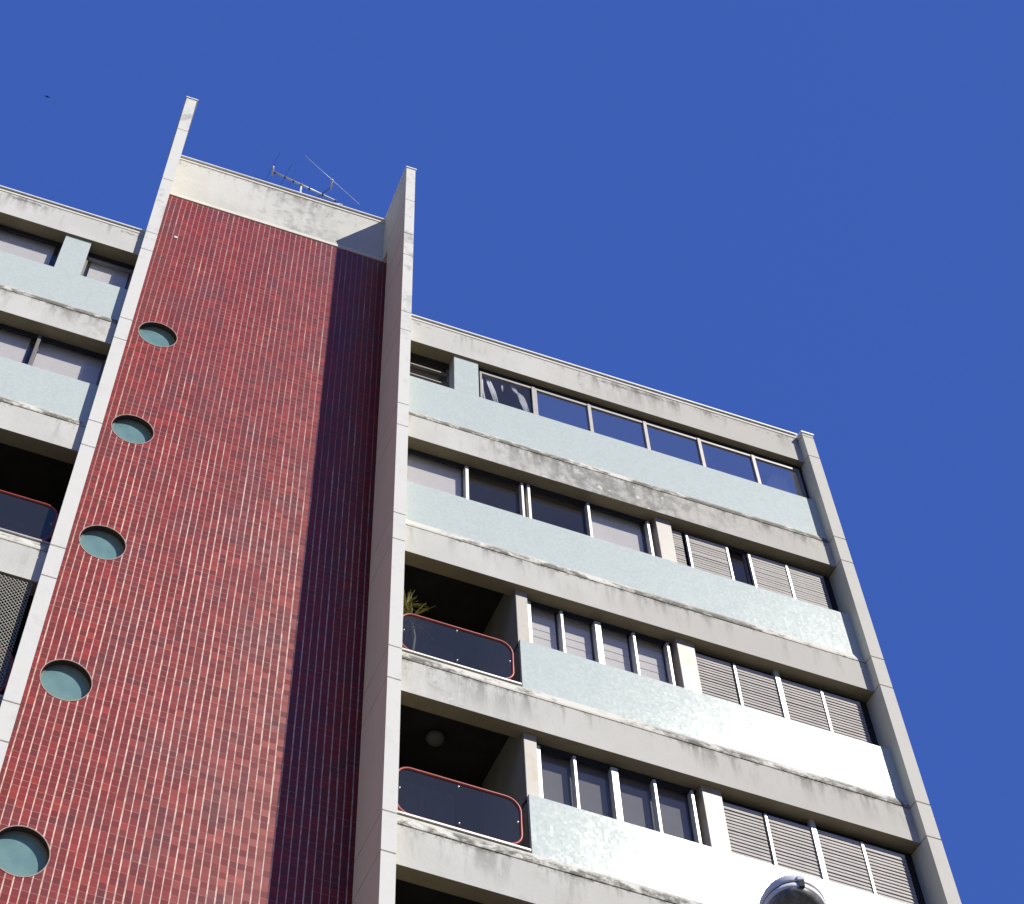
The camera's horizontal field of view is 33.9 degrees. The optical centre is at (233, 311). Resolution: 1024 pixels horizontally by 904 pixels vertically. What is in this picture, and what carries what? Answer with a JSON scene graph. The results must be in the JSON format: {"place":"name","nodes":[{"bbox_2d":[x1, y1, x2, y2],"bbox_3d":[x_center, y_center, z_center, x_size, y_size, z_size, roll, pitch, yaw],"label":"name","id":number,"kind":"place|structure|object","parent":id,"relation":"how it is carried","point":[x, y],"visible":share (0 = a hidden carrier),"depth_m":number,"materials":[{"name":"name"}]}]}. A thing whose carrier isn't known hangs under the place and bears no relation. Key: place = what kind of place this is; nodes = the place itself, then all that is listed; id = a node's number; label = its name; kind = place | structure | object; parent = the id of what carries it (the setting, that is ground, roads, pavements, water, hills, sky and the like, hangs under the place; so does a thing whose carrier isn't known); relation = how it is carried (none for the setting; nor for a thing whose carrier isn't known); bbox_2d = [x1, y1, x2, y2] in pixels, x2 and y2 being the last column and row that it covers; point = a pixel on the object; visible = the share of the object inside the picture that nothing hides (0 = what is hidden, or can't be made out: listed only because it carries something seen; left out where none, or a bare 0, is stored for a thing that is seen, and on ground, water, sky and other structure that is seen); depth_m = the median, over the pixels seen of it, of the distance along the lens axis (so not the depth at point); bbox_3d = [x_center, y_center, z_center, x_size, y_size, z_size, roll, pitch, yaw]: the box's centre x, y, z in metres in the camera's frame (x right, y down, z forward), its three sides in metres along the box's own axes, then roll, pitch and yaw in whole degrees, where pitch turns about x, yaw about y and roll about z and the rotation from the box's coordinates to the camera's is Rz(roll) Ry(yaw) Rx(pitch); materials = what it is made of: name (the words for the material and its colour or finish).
{"place":"outdoors","nodes":[
{"label":"outdoors","id":0,"kind":"place"},
{"bbox_2d":[0,0,1023,903],"label":"sky","id":1,"kind":"structure","parent":0,"point":[794,216],"materials":[{"name":"blue"}]},
{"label":"pavement","id":2,"kind":"structure","parent":0,"visible":0},
{"bbox_2d":[0,96,961,903],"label":"apartment building","id":3,"kind":"structure","parent":2,"relation":"on","point":[268,454],"depth_m":24.88,"materials":[{"name":"paint"}]},
{"bbox_2d":[0,224,62,266],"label":"window","id":4,"kind":"structure","parent":3,"relation":"in","point":[11,243],"depth_m":29.10,"materials":[{"name":"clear glass"}]},
{"bbox_2d":[0,323,107,385],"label":"window","id":5,"kind":"structure","parent":3,"relation":"in","point":[13,346],"depth_m":26.69,"materials":[{"name":"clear glass"}]},
{"bbox_2d":[81,252,134,289],"bbox_3d":[-2.252,-0.610,28.913,0.863,1.127,0.126,17,-57,-4],"label":"window","id":6,"kind":"structure","parent":3,"relation":"in","point":[99,270],"depth_m":29.16,"materials":[{"name":"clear glass"}]},
{"bbox_2d":[265,155,359,204],"bbox_3d":[1.786,-2.143,37.488,2.360,3.825,1.056,17,-57,-4],"label":"roof antenna","id":7,"kind":"object","parent":3,"relation":"on","point":[273,172],"visible":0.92,"depth_m":39.11,"materials":[{"name":"grey metal"}]},
{"bbox_2d":[403,590,433,614],"bbox_3d":[2.538,4.740,23.945,0.830,1.712,0.673,2,-57,6],"label":"potted plant","id":8,"kind":"object","parent":3,"relation":"on","point":[409,607],"visible":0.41,"depth_m":24.32,"materials":[{"name":"green plant"}]},
{"bbox_2d":[410,355,448,386],"bbox_3d":[3.436,1.167,29.362,0.903,1.067,0.090,17,-57,-4],"label":"window","id":9,"kind":"structure","parent":3,"relation":"in","point":[446,375],"depth_m":29.54,"materials":[{"name":"black glass"}]},
{"bbox_2d":[426,730,444,746],"bbox_3d":[2.842,6.022,23.078,0.270,0.202,0.270,17,-57,-4],"label":"ceiling lamp","id":10,"kind":"object","parent":3,"relation":"attached to","point":[435,738],"visible":1,"depth_m":23.00,"materials":[{"name":"metal"}]},
{"bbox_2d":[482,376,529,411],"bbox_3d":[4.872,1.529,29.364,1.013,0.951,0.028,17,-57,-4],"label":"net curtain","id":11,"kind":"object","parent":3,"relation":"hanging from","point":[524,405],"visible":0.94,"depth_m":29.42,"materials":[{"name":"white fabric"}]},
{"bbox_2d":[479,371,536,414],"bbox_3d":[4.910,1.501,29.311,1.055,0.937,0.070,17,-57,-4],"label":"window","id":12,"kind":"structure","parent":3,"relation":"in","point":[532,389],"depth_m":29.64,"materials":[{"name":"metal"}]},
{"bbox_2d":[407,448,654,555],"bbox_3d":[4.811,3.200,26.983,4.404,1.137,0.171,17,-57,-4],"label":"window","id":13,"kind":"structure","parent":3,"relation":"in","point":[422,471],"depth_m":27.23,"materials":[{"name":"glass"}]},
{"bbox_2d":[527,600,675,684],"bbox_3d":[5.484,5.064,24.628,2.339,1.137,0.195,17,-57,-4],"label":"window","id":14,"kind":"structure","parent":3,"relation":"in","point":[610,647],"depth_m":24.80,"materials":[{"name":"glass"}]},
{"bbox_2d":[537,743,701,843],"bbox_3d":[5.180,6.605,22.190,2.339,1.137,0.171,17,-57,-4],"label":"window","id":15,"kind":"structure","parent":3,"relation":"in","point":[566,778],"depth_m":22.34,"materials":[{"name":"glass"}]},
{"bbox_2d":[535,388,806,497],"bbox_3d":[7.872,2.416,29.519,5.161,0.937,0.070,17,-57,-4],"label":"window","id":16,"kind":"structure","parent":3,"relation":"in","point":[552,406],"depth_m":29.59,"materials":[{"name":"glass"}]},
{"bbox_2d":[724,545,751,584],"bbox_3d":[8.414,4.321,27.242,0.340,1.137,0.062,17,-57,-4],"label":"window","id":17,"kind":"structure","parent":3,"relation":"in","point":[740,551],"depth_m":27.54,"materials":[{"name":"black glass"}]},
{"bbox_2d":[759,874,826,903],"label":"street lamp","id":18,"kind":"object","parent":2,"relation":"on","point":[792,889],"visible":1,"depth_m":9.14,"materials":[{"name":"grey metal"}]}
]}

